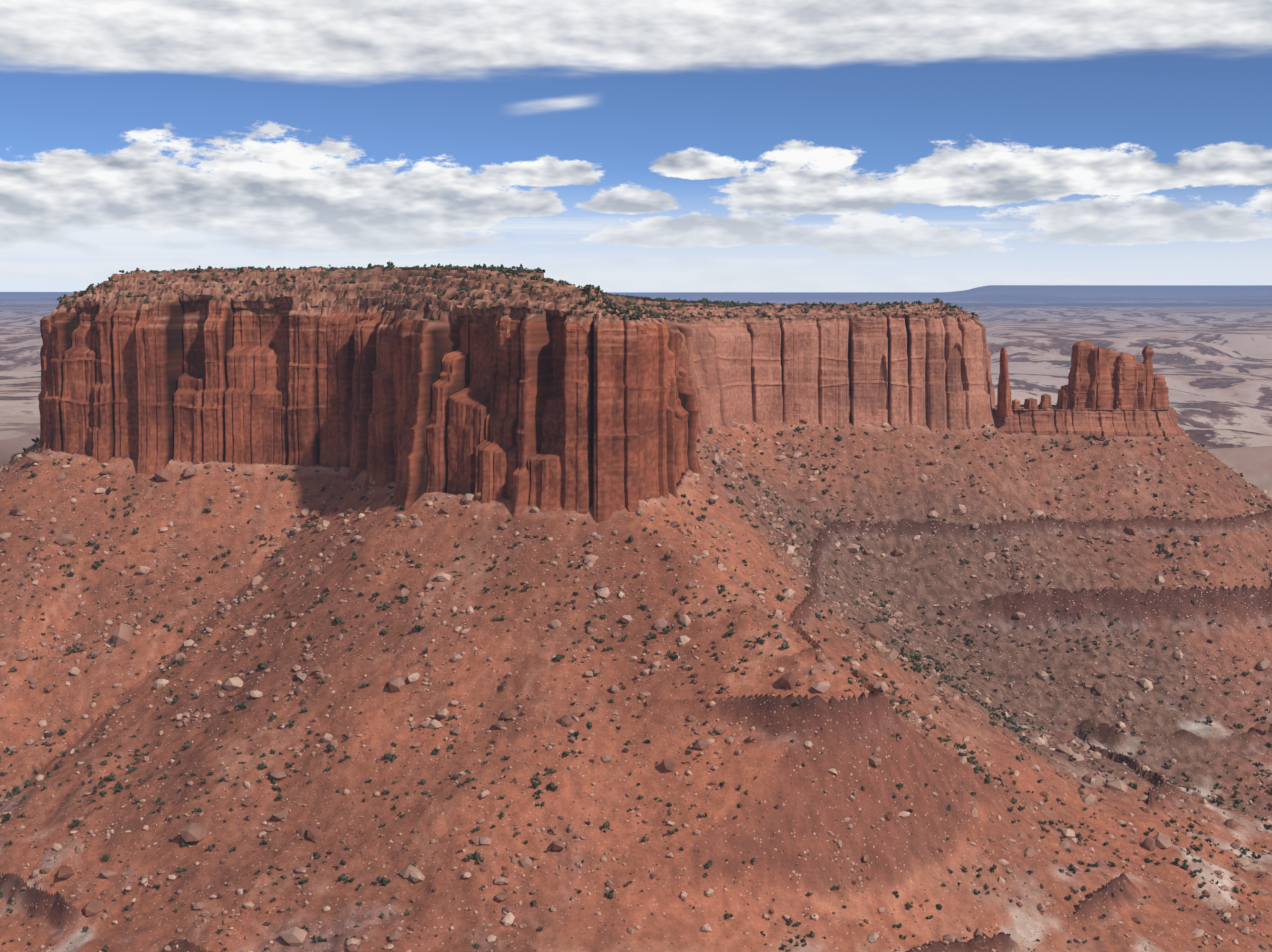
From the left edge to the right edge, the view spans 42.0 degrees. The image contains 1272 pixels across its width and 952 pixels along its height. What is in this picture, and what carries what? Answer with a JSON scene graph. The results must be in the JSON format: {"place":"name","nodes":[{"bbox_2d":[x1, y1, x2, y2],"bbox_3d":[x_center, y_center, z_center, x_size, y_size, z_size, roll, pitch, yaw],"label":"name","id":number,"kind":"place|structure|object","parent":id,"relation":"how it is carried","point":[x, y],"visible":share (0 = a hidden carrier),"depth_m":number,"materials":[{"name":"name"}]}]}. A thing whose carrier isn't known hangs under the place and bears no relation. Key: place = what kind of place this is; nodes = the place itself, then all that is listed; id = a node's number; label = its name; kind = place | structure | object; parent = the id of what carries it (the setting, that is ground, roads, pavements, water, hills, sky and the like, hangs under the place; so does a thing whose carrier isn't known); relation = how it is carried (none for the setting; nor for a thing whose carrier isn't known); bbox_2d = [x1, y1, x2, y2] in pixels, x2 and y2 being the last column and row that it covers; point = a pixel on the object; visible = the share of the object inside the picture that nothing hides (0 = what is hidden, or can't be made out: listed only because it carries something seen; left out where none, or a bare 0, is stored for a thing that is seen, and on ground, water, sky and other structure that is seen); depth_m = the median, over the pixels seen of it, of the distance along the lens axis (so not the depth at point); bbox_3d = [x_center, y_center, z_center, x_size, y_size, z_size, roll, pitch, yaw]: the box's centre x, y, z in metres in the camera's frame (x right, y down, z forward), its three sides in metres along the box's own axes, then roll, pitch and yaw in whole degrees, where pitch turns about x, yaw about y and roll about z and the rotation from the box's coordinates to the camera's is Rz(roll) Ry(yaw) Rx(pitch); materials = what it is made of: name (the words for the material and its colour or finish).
{"place":"outdoors","nodes":[
{"label":"outdoors","id":0,"kind":"place"},
{"bbox_2d":[38,267,995,522],"bbox_3d":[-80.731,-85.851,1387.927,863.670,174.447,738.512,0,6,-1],"label":"mesa","id":1,"kind":"structure","parent":0,"point":[554,406],"depth_m":1263.90,"materials":[{"name":"brown stone"}]},
{"bbox_2d":[0,269,1271,951],"bbox_3d":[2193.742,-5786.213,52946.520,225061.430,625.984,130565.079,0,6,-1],"label":"terrain","id":2,"kind":"structure","parent":0,"point":[1210,345],"depth_m":1009.59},
{"bbox_2d":[0,419,1271,951],"bbox_3d":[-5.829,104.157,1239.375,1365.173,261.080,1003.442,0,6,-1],"label":"talus boulders","id":3,"kind":"object","parent":2,"relation":"on","point":[122,633],"visible":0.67,"depth_m":1045.62,"materials":[{"name":"brown stone"}]},
{"bbox_2d":[0,261,1271,951],"bbox_3d":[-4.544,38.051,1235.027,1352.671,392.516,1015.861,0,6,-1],"label":"shrubs","id":4,"kind":"object","parent":2,"relation":"on","point":[918,667],"visible":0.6,"depth_m":1089.33,"materials":[{"name":"green plant"}]},
{"bbox_2d":[992,404,1185,437],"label":"tower platform","id":5,"kind":"structure","parent":2,"relation":"on","point":[1110,422],"depth_m":1517.33,"materials":[{"name":"brown stone"}]},
{"bbox_2d":[995,341,1168,416],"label":"rock spires","id":6,"kind":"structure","parent":5,"relation":"on","point":[1100,378],"depth_m":1533.55,"materials":[{"name":"brown stone"}]},
{"bbox_2d":[0,0,1271,291],"label":"sky","id":7,"kind":"structure","parent":0,"point":[611,145],"materials":[{"name":"blue"}]}
]}

